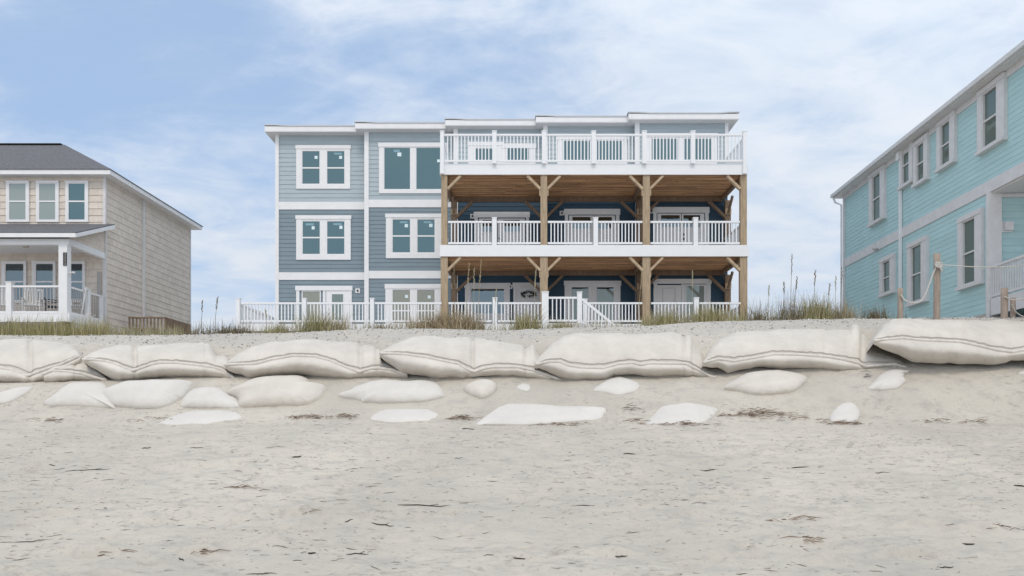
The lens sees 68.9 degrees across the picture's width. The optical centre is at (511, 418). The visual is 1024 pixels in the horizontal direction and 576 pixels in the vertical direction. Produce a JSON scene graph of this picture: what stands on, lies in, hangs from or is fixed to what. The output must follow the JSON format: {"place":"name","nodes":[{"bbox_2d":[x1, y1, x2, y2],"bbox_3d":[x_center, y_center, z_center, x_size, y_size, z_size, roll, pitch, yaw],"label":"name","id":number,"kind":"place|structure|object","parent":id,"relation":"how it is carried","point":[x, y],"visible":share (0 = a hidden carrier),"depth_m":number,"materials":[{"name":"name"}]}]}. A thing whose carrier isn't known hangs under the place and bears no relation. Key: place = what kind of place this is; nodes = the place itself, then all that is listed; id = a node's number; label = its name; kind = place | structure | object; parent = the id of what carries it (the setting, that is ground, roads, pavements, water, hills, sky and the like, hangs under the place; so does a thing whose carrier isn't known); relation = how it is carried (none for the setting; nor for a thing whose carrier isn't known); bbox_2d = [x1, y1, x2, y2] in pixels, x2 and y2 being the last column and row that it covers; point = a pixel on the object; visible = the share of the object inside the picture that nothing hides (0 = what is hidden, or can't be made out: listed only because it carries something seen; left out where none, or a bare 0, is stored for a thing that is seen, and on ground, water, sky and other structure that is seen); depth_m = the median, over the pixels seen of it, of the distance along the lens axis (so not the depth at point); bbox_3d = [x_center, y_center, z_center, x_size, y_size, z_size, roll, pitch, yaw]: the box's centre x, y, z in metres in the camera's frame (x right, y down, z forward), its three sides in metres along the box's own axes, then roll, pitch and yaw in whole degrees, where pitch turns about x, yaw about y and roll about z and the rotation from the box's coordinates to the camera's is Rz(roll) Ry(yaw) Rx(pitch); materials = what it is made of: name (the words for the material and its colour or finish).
{"place":"outdoors","nodes":[
{"label":"outdoors","id":0,"kind":"place"},
{"bbox_2d":[181,318,252,334],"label":"dune grass","id":1,"kind":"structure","parent":0,"point":[193,332],"depth_m":21.76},
{"bbox_2d":[250,316,444,332],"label":"dune grass","id":2,"kind":"structure","parent":0,"point":[264,331],"depth_m":21.58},
{"bbox_2d":[0,317,1023,575],"bbox_3d":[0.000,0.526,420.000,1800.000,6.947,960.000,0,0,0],"label":"sand beach","id":3,"kind":"structure","parent":0,"point":[902,519],"depth_m":11.26,"materials":[{"name":"sand"}]},
{"bbox_2d":[0,386,32,403],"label":"sandbag","id":4,"kind":"object","parent":3,"relation":"on","point":[8,396],"visible":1,"depth_m":17.32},
{"bbox_2d":[0,339,83,382],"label":"sandbag","id":5,"kind":"object","parent":3,"relation":"on","point":[24,360],"visible":0.94,"depth_m":18.20,"materials":[{"name":"fabric"}]},
{"bbox_2d":[0,310,112,335],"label":"dune grass","id":6,"kind":"structure","parent":3,"relation":"on","point":[67,330],"depth_m":21.73,"materials":[{"name":"plant"}]},
{"bbox_2d":[41,355,107,381],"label":"sandbag","id":7,"kind":"object","parent":3,"relation":"on","point":[81,371],"visible":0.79,"depth_m":17.92,"materials":[{"name":"fabric"}]},
{"bbox_2d":[43,382,115,408],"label":"sandbag","id":8,"kind":"object","parent":3,"relation":"on","point":[90,394],"visible":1,"depth_m":17.12,"materials":[{"name":"fabric"}]},
{"bbox_2d":[0,143,202,334],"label":"shingled house","id":9,"kind":"structure","parent":3,"relation":"on","point":[74,223],"depth_m":30.39,"materials":[{"name":"beige"}]},
{"bbox_2d":[1,288,5,306],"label":"rocking chair","id":10,"kind":"object","parent":9,"relation":"on","point":[2,297],"visible":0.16,"depth_m":29.20,"materials":[{"name":"white paint"}]},
{"bbox_2d":[1,261,26,302],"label":"window","id":11,"kind":"structure","parent":9,"relation":"in","point":[11,271],"depth_m":30.34,"materials":[{"name":"white paint"}]},
{"bbox_2d":[6,181,29,221],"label":"window","id":12,"kind":"structure","parent":9,"relation":"in","point":[17,192],"depth_m":30.34,"materials":[{"name":"white paint"}]},
{"bbox_2d":[20,288,42,310],"bbox_3d":[-18.611,-4.521,28.969,0.670,1.159,1.063,0,0,-25],"label":"rocking chair","id":13,"kind":"object","parent":9,"relation":"on","point":[31,304],"visible":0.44,"depth_m":29.14,"materials":[{"name":"white paint"}]},
{"bbox_2d":[31,261,55,302],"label":"window","id":14,"kind":"structure","parent":9,"relation":"in","point":[43,272],"depth_m":30.34,"materials":[{"name":"white paint"}]},
{"bbox_2d":[35,181,58,221],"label":"window","id":15,"kind":"structure","parent":9,"relation":"in","point":[47,192],"depth_m":30.34,"materials":[{"name":"white paint"}]},
{"bbox_2d":[45,299,56,310],"bbox_3d":[-17.933,-4.521,29.338,1.063,1.159,0.670,0,0,-30],"label":"rocking chair","id":16,"kind":"object","parent":9,"relation":"on","point":[55,307],"visible":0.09,"depth_m":29.00,"materials":[{"name":"grey paint"}]},
{"bbox_2d":[65,181,88,221],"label":"window","id":17,"kind":"structure","parent":9,"relation":"in","point":[76,192],"depth_m":30.34,"materials":[{"name":"white paint"}]},
{"bbox_2d":[71,261,84,302],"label":"window","id":18,"kind":"structure","parent":9,"relation":"in","point":[77,279],"depth_m":30.34,"materials":[{"name":"white paint"}]},
{"bbox_2d":[71,287,95,316],"bbox_3d":[-16.941,-4.521,29.170,1.063,1.159,0.670,0,0,-15],"label":"rocking chair","id":19,"kind":"object","parent":9,"relation":"on","point":[85,292],"visible":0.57,"depth_m":28.97,"materials":[{"name":"white paint"}]},
{"bbox_2d":[106,321,183,335],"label":"dune grass","id":20,"kind":"structure","parent":3,"relation":"on","point":[144,334],"depth_m":21.88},
{"bbox_2d":[102,379,193,408],"bbox_3d":[-8.569,-0.553,17.367,2.114,0.746,0.899,0,0,0],"label":"sandbag","id":21,"kind":"object","parent":3,"relation":"on","point":[148,394],"visible":1,"depth_m":17.13,"materials":[{"name":"fabric"}]},
{"bbox_2d":[82,342,233,379],"bbox_3d":[-8.534,-1.324,18.779,3.777,1.329,2.374,0,0,0],"label":"sandbag","id":22,"kind":"object","parent":3,"relation":"on","point":[130,362],"visible":0.97,"depth_m":17.95,"materials":[{"name":"fabric"}]},
{"bbox_2d":[128,317,190,333],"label":"wooden platform","id":23,"kind":"structure","parent":3,"relation":"on","point":[179,323],"depth_m":31.60,"materials":[{"name":"brown wood"}]},
{"bbox_2d":[160,410,240,424],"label":"sandbag","id":24,"kind":"object","parent":3,"relation":"on","point":[200,417],"visible":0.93,"depth_m":16.31,"materials":[{"name":"fabric"}]},
{"bbox_2d":[180,387,239,407],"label":"sandbag","id":25,"kind":"object","parent":3,"relation":"on","point":[208,397],"visible":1,"depth_m":17.02,"materials":[{"name":"fabric"}]},
{"bbox_2d":[205,324,256,333],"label":"grass clump","id":26,"kind":"object","parent":3,"relation":"on","point":[232,331],"visible":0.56,"depth_m":21.49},
{"bbox_2d":[260,320,291,332],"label":"grass clump","id":27,"kind":"object","parent":3,"relation":"on","point":[276,330],"visible":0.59,"depth_m":21.70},
{"bbox_2d":[226,375,326,407],"bbox_3d":[-5.513,-0.620,17.478,2.342,0.823,1.064,0,0,0],"label":"sandbag","id":28,"kind":"object","parent":3,"relation":"on","point":[290,390],"visible":0.97,"depth_m":17.13,"materials":[{"name":"fabric"}]},
{"bbox_2d":[284,414,326,419],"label":"seaweed clump","id":29,"kind":"object","parent":3,"relation":"on","point":[299,416],"visible":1,"depth_m":16.41,"materials":[{"name":"brown plant"}]},
{"bbox_2d":[224,339,407,377],"bbox_3d":[-4.747,-1.388,18.784,4.472,1.288,2.381,0,0,0],"label":"sandbag","id":30,"kind":"object","parent":3,"relation":"on","point":[321,358],"visible":0.94,"depth_m":17.93,"materials":[{"name":"fabric"}]},
{"bbox_2d":[269,307,362,332],"bbox_3d":[-5.758,-2.909,21.939,3.117,1.019,1.950,0,0,21],"label":"grass clump","id":31,"kind":"object","parent":3,"relation":"on","point":[318,324],"visible":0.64,"depth_m":21.79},
{"bbox_2d":[325,311,363,330],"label":"grass clump","id":32,"kind":"object","parent":3,"relation":"on","point":[344,323],"visible":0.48,"depth_m":21.95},
{"bbox_2d":[338,379,443,403],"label":"sandbag","id":33,"kind":"object","parent":3,"relation":"on","point":[386,391],"visible":1,"depth_m":17.18,"materials":[{"name":"fabric"}]},
{"bbox_2d":[371,409,437,422],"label":"sandbag","id":34,"kind":"object","parent":3,"relation":"on","point":[399,415],"visible":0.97,"depth_m":16.40,"materials":[{"name":"fabric"}]},
{"bbox_2d":[390,311,447,328],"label":"grass clump","id":35,"kind":"object","parent":3,"relation":"on","point":[417,325],"visible":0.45,"depth_m":21.86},
{"bbox_2d":[413,303,502,329],"bbox_3d":[-1.343,-2.945,21.683,3.553,0.933,2.065,0,0,0],"label":"grass clump","id":36,"kind":"object","parent":3,"relation":"on","point":[454,324],"visible":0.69,"depth_m":21.57,"materials":[{"name":"plant"}]},
{"bbox_2d":[447,415,482,419],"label":"seaweed clump","id":37,"kind":"object","parent":3,"relation":"on","point":[458,416],"visible":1,"depth_m":16.35,"materials":[{"name":"brown plant"}]},
{"bbox_2d":[379,336,561,379],"bbox_3d":[-0.995,-1.395,18.756,4.432,1.496,2.456,0,0,0],"label":"sandbag","id":38,"kind":"object","parent":3,"relation":"on","point":[439,357],"visible":0.94,"depth_m":17.96,"materials":[{"name":"fabric"}]},
{"bbox_2d":[458,310,492,329],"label":"grass clump","id":39,"kind":"object","parent":3,"relation":"on","point":[479,324],"visible":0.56,"depth_m":21.80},
{"bbox_2d":[464,379,496,398],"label":"sandbag","id":40,"kind":"object","parent":3,"relation":"on","point":[483,388],"visible":1,"depth_m":17.25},
{"bbox_2d":[235,111,748,332],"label":"beach house","id":41,"kind":"structure","parent":3,"relation":"on","point":[591,217],"depth_m":31.68,"materials":[{"name":"blue wood"}]},
{"bbox_2d":[302,291,320,323],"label":"side window","id":42,"kind":"structure","parent":41,"relation":"in","point":[312,296],"depth_m":32.78,"materials":[{"name":"white paint"}]},
{"bbox_2d":[295,145,350,188],"bbox_3d":[-8.282,-11.041,32.760,2.426,1.909,0.080,0,0,0],"label":"window","id":43,"kind":"structure","parent":41,"relation":"in","point":[317,166],"depth_m":32.75,"materials":[{"name":"white paint"}]},
{"bbox_2d":[295,215,351,259],"bbox_3d":[-8.270,-7.942,32.760,2.450,1.945,0.080,0,0,0],"label":"window","id":44,"kind":"structure","parent":41,"relation":"in","point":[318,237],"depth_m":32.75,"materials":[{"name":"white paint"}]},
{"bbox_2d":[326,291,348,323],"bbox_3d":[-7.661,-4.621,32.769,0.984,2.003,0.062,0,0,0],"label":"door","id":45,"kind":"structure","parent":41,"relation":"in","point":[331,296],"depth_m":32.75,"materials":[{"name":"white paint"}]},
{"bbox_2d":[378,143,446,192],"bbox_3d":[-4.284,-10.880,32.420,3.039,2.191,0.080,0,0,0],"label":"window","id":46,"kind":"structure","parent":41,"relation":"in","point":[403,167],"depth_m":32.43,"materials":[{"name":"white paint"}]},
{"bbox_2d":[385,214,440,257],"bbox_3d":[-4.260,-7.930,32.420,2.483,1.924,0.080,0,0,0],"label":"window","id":47,"kind":"structure","parent":41,"relation":"in","point":[407,235],"depth_m":32.42,"materials":[{"name":"white paint"}]},
{"bbox_2d":[385,284,440,323],"bbox_3d":[-4.266,-4.671,32.420,2.518,2.343,0.080,0,0,0],"label":"window","id":48,"kind":"structure","parent":41,"relation":"in","point":[393,292],"depth_m":32.42,"materials":[{"name":"white paint"}]},
{"bbox_2d":[467,142,502,163],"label":"window","id":49,"kind":"structure","parent":41,"relation":"in","point":[473,143],"depth_m":32.06,"materials":[{"name":"white paint"}]},
{"bbox_2d":[479,218,491,244],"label":"door","id":50,"kind":"structure","parent":41,"relation":"in","point":[480,219],"depth_m":32.07,"materials":[{"name":"white paint"}]},
{"bbox_2d":[464,283,510,323],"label":"window","id":51,"kind":"structure","parent":41,"relation":"in","point":[486,292],"depth_m":32.07,"materials":[{"name":"white paint"}]},
{"bbox_2d":[498,218,524,244],"bbox_3d":[-0.028,-7.589,32.065,1.156,2.029,0.110,0,0,0],"label":"door","id":52,"kind":"structure","parent":41,"relation":"in","point":[499,219],"depth_m":32.07,"materials":[{"name":"white paint"}]},
{"bbox_2d":[505,148,532,163],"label":"door","id":53,"kind":"structure","parent":41,"relation":"in","point":[515,149],"depth_m":32.07,"materials":[{"name":"white paint"}]},
{"bbox_2d":[516,287,539,323],"bbox_3d":[0.711,-4.632,32.090,1.055,2.024,0.060,0,0,0],"label":"door","id":54,"kind":"structure","parent":41,"relation":"in","point":[519,298],"depth_m":32.07,"materials":[{"name":"white paint"}]},
{"bbox_2d":[569,215,593,244],"bbox_3d":[2.956,-7.608,31.759,1.054,2.065,0.062,0,0,0],"label":"door","id":55,"kind":"structure","parent":41,"relation":"in","point":[571,217],"depth_m":31.74,"materials":[{"name":"white paint"}]},
{"bbox_2d":[557,136,627,163],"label":"window","id":56,"kind":"structure","parent":41,"relation":"in","point":[557,136],"depth_m":31.76,"materials":[{"name":"white paint"}]},
{"bbox_2d":[564,281,620,323],"bbox_3d":[3.423,-4.704,31.750,2.433,2.308,0.080,0,0,0],"label":"door","id":57,"kind":"structure","parent":41,"relation":"in","point":[593,294],"depth_m":31.74,"materials":[{"name":"white paint"}]},
{"bbox_2d":[594,215,614,244],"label":"door","id":58,"kind":"structure","parent":41,"relation":"in","point":[600,217],"depth_m":31.74,"materials":[{"name":"white paint"}]},
{"bbox_2d":[657,214,680,244],"bbox_3d":[6.620,-7.602,31.429,0.992,2.054,0.062,0,0,0],"label":"door","id":59,"kind":"structure","parent":41,"relation":"in","point":[660,217],"depth_m":31.41,"materials":[{"name":"white paint"}]},
{"bbox_2d":[657,285,680,319],"bbox_3d":[6.618,-4.619,31.428,1.011,1.998,0.064,0,0,0],"label":"door","id":60,"kind":"structure","parent":41,"relation":"in","point":[665,293],"depth_m":31.41,"materials":[{"name":"white paint"}]},
{"bbox_2d":[647,133,717,163],"bbox_3d":[7.135,-10.818,31.420,3.049,2.386,0.080,0,0,0],"label":"window","id":61,"kind":"structure","parent":41,"relation":"in","point":[651,137],"depth_m":31.44,"materials":[{"name":"white paint"}]},
{"bbox_2d":[682,214,703,244],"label":"door","id":62,"kind":"structure","parent":41,"relation":"in","point":[685,217],"depth_m":31.41,"materials":[{"name":"white paint"}]},
{"bbox_2d":[681,284,706,322],"bbox_3d":[7.668,-4.636,31.429,1.067,2.032,0.062,0,0,0],"label":"door","id":63,"kind":"structure","parent":41,"relation":"in","point":[699,290],"depth_m":31.41,"materials":[{"name":"white paint"}]},
{"bbox_2d":[0,317,1023,353],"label":"shell gravel","id":64,"kind":"structure","parent":3,"relation":"on","point":[201,334],"depth_m":20.13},
{"bbox_2d":[517,383,529,390],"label":"sandbag","id":65,"kind":"object","parent":3,"relation":"on","point":[523,386],"visible":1,"depth_m":17.57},
{"bbox_2d":[497,305,551,329],"bbox_3d":[0.264,-2.930,22.006,2.495,0.894,1.684,0,0,28],"label":"grass clump","id":66,"kind":"object","parent":3,"relation":"on","point":[519,324],"visible":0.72,"depth_m":21.71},
{"bbox_2d":[476,404,605,424],"bbox_3d":[0.670,-0.081,16.514,2.949,0.524,0.976,0,0,0],"label":"sandbag","id":67,"kind":"object","parent":3,"relation":"on","point":[522,414],"visible":1,"depth_m":16.39,"materials":[{"name":"fabric"}]},
{"bbox_2d":[448,314,660,329],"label":"dune grass","id":68,"kind":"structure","parent":3,"relation":"on","point":[556,325],"depth_m":21.65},
{"bbox_2d":[538,319,587,328],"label":"grass clump","id":69,"kind":"object","parent":3,"relation":"on","point":[562,324],"visible":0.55,"depth_m":21.79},
{"bbox_2d":[594,377,639,394],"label":"sandbag","id":70,"kind":"object","parent":3,"relation":"on","point":[618,386],"visible":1,"depth_m":17.34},
{"bbox_2d":[535,332,714,379],"bbox_3d":[2.914,-1.465,18.786,4.751,1.556,2.400,0,0,0],"label":"sandbag","id":71,"kind":"object","parent":3,"relation":"on","point":[590,356],"visible":0.96,"depth_m":17.99,"materials":[{"name":"fabric"}]},
{"bbox_2d":[644,300,693,325],"bbox_3d":[4.579,-3.073,22.013,2.018,0.901,1.855,0,0,-23],"label":"grass clump","id":72,"kind":"object","parent":3,"relation":"on","point":[666,319],"visible":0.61,"depth_m":21.91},
{"bbox_2d":[638,420,719,425],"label":"seaweed clump","id":73,"kind":"object","parent":3,"relation":"on","point":[686,423],"visible":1,"depth_m":15.95,"materials":[{"name":"brown plant"}]},
{"bbox_2d":[646,403,718,424],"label":"sandbag","id":74,"kind":"object","parent":3,"relation":"on","point":[678,413],"visible":0.98,"depth_m":16.41,"materials":[{"name":"fabric"}]},
{"bbox_2d":[681,300,734,321],"bbox_3d":[5.870,-3.152,22.082,2.558,0.888,1.678,0,0,-31],"label":"grass clump","id":75,"kind":"object","parent":3,"relation":"on","point":[711,317],"visible":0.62,"depth_m":21.82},
{"bbox_2d":[716,412,771,417],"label":"seaweed clump","id":76,"kind":"object","parent":3,"relation":"on","point":[750,414],"visible":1,"depth_m":16.53,"materials":[{"name":"brown plant"}]},
{"bbox_2d":[735,297,782,320],"bbox_3d":[6.974,-3.221,21.779,2.025,0.931,1.564,0,0,21],"label":"grass clump","id":77,"kind":"object","parent":3,"relation":"on","point":[756,316],"visible":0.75,"depth_m":21.62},
{"bbox_2d":[724,407,797,415],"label":"seaweed clump","id":78,"kind":"object","parent":3,"relation":"on","point":[762,412],"visible":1,"depth_m":16.59,"materials":[{"name":"brown plant"}]},
{"bbox_2d":[723,370,806,394],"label":"sandbag","id":79,"kind":"object","parent":3,"relation":"on","point":[769,382],"visible":1,"depth_m":17.23,"materials":[{"name":"fabric"}]},
{"bbox_2d":[769,289,807,320],"bbox_3d":[8.247,-3.334,22.041,1.261,1.143,1.484,0,0,0],"label":"grass clump","id":80,"kind":"object","parent":3,"relation":"on","point":[783,314],"visible":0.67,"depth_m":21.89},
{"bbox_2d":[767,514,819,521],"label":"seaweed clump","id":81,"kind":"object","parent":3,"relation":"on","point":[797,517],"visible":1,"depth_m":9.14,"materials":[{"name":"brown plant"}]},
{"bbox_2d":[741,297,854,320],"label":"dune grass","id":82,"kind":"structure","parent":3,"relation":"on","point":[788,315],"depth_m":21.77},
{"bbox_2d":[782,536,825,542],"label":"seaweed clump","id":83,"kind":"object","parent":3,"relation":"on","point":[807,537],"visible":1,"depth_m":8.34,"materials":[{"name":"brown plant"}]},
{"bbox_2d":[701,324,907,372],"bbox_3d":[7.206,-1.677,18.821,5.477,1.570,2.145,0,0,-3],"label":"sandbag","id":84,"kind":"object","parent":3,"relation":"on","point":[806,348],"visible":0.94,"depth_m":18.02,"materials":[{"name":"fabric"}]},
{"bbox_2d":[787,290,848,319],"bbox_3d":[8.589,-3.315,21.993,2.823,1.096,1.783,0,0,0],"label":"grass clump","id":85,"kind":"object","parent":3,"relation":"on","point":[814,308],"visible":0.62,"depth_m":21.69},
{"bbox_2d":[744,310,905,320],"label":"dune grass","id":86,"kind":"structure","parent":3,"relation":"on","point":[796,318],"depth_m":21.58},
{"bbox_2d":[817,420,870,424],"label":"seaweed clump","id":87,"kind":"object","parent":3,"relation":"on","point":[841,421],"visible":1,"depth_m":16.15,"materials":[{"name":"brown plant"}]},
{"bbox_2d":[830,403,859,422],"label":"sandbag","id":88,"kind":"object","parent":3,"relation":"on","point":[847,412],"visible":1,"depth_m":16.45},
{"bbox_2d":[830,298,869,318],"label":"grass clump","id":89,"kind":"object","parent":3,"relation":"on","point":[843,316],"visible":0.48,"depth_m":21.77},
{"bbox_2d":[856,304,888,318],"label":"grass clump","id":90,"kind":"object","parent":3,"relation":"on","point":[873,315],"visible":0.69,"depth_m":21.74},
{"bbox_2d":[867,369,908,390],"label":"sandbag","id":91,"kind":"object","parent":3,"relation":"on","point":[892,379],"visible":1,"depth_m":17.25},
{"bbox_2d":[897,288,902,318],"bbox_3d":[10.556,-2.972,20.300,0.153,1.181,0.141,0,0,0],"label":"rope post","id":92,"kind":"object","parent":3,"relation":"on","point":[900,302],"visible":0.72,"depth_m":20.24,"materials":[{"name":"brown wood"}]},
{"bbox_2d":[830,40,1023,318],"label":"teal house","id":93,"kind":"structure","parent":3,"relation":"on","point":[945,180],"depth_m":24.91,"materials":[{"name":"wood"}]},
{"bbox_2d":[867,164,886,227],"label":"window","id":94,"kind":"structure","parent":93,"relation":"in","point":[878,178],"depth_m":30.36,"materials":[{"name":"white paint"}]},
{"bbox_2d":[877,253,896,297],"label":"window","id":95,"kind":"structure","parent":93,"relation":"in","point":[887,264],"depth_m":29.47,"materials":[{"name":"white paint"}]},
{"bbox_2d":[897,141,913,190],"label":"window","id":96,"kind":"structure","parent":93,"relation":"in","point":[906,161],"depth_m":27.89,"materials":[{"name":"white paint"}]},
{"bbox_2d":[905,235,929,306],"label":"window","id":97,"kind":"structure","parent":93,"relation":"in","point":[918,249],"depth_m":27.05,"materials":[{"name":"white paint"}]},
{"bbox_2d":[911,133,930,187],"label":"window","id":98,"kind":"structure","parent":93,"relation":"in","point":[921,147],"depth_m":26.76,"materials":[{"name":"white paint"}]},
{"bbox_2d":[934,109,957,172],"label":"window","id":99,"kind":"structure","parent":93,"relation":"in","point":[946,127],"depth_m":25.07,"materials":[{"name":"white paint"}]},
{"bbox_2d":[955,207,984,290],"bbox_3d":[14.484,-5.325,23.624,0.180,2.347,1.388,0,0,3],"label":"window","id":100,"kind":"structure","parent":93,"relation":"in","point":[971,226],"depth_m":23.64,"materials":[{"name":"white paint"}]},
{"bbox_2d":[974,72,1007,155],"bbox_3d":[14.423,-9.140,22.488,0.180,1.979,1.424,0,0,3],"label":"window","id":101,"kind":"structure","parent":93,"relation":"in","point":[992,99],"depth_m":22.46,"materials":[{"name":"white paint"}]},
{"bbox_2d":[933,253,940,318],"bbox_3d":[11.549,-3.454,20.300,0.174,2.100,0.170,0,0,0],"label":"rope post","id":102,"kind":"object","parent":3,"relation":"on","point":[936,292],"visible":0.85,"depth_m":20.23,"materials":[{"name":"brown wood"}]},
{"bbox_2d":[901,267,936,303],"bbox_3d":[11.008,-3.632,20.191,1.012,1.034,0.060,0,0,0],"label":"rope","id":103,"kind":"object","parent":102,"relation":"attached to","point":[925,292],"visible":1,"depth_m":20.19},
{"bbox_2d":[934,262,943,272],"bbox_3d":[11.522,-4.088,20.160,0.228,0.301,0.103,0,0,0],"label":"rope knot","id":104,"kind":"object","parent":102,"relation":"attached to","point":[938,265],"visible":1,"depth_m":20.12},
{"bbox_2d":[943,265,1023,267],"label":"rope","id":105,"kind":"object","parent":102,"relation":"attached to","point":[983,267],"visible":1,"depth_m":20.19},
{"bbox_2d":[866,318,1023,364],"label":"sandbag","id":106,"kind":"object","parent":3,"relation":"on","point":[995,342],"visible":1,"depth_m":17.71,"materials":[{"name":"fabric"}]},
{"bbox_2d":[1000,288,1007,318],"bbox_3d":[13.252,-2.961,20.100,0.180,1.133,0.176,0,0,0],"label":"rope post","id":107,"kind":"object","parent":3,"relation":"on","point":[1004,306],"visible":0.77,"depth_m":20.03,"materials":[{"name":"brown wood"}]},
{"bbox_2d":[1010,298,1015,317],"bbox_3d":[13.683,-2.882,20.400,0.137,0.871,0.134,0,0,0],"label":"rope post","id":108,"kind":"object","parent":3,"relation":"on","point":[1012,312],"visible":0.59,"depth_m":20.35,"materials":[{"name":"brown wood"}]},
{"bbox_2d":[0,399,1023,575],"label":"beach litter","id":109,"kind":"object","parent":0,"point":[468,502],"visible":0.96,"depth_m":10.72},
{"bbox_2d":[0,0,1023,333],"label":"sky","id":110,"kind":"structure","parent":0,"point":[176,98],"materials":[{"name":"blue"}]},
{"bbox_2d":[637,304,748,325],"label":"dune grass","id":111,"kind":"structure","parent":0,"point":[696,318],"depth_m":21.61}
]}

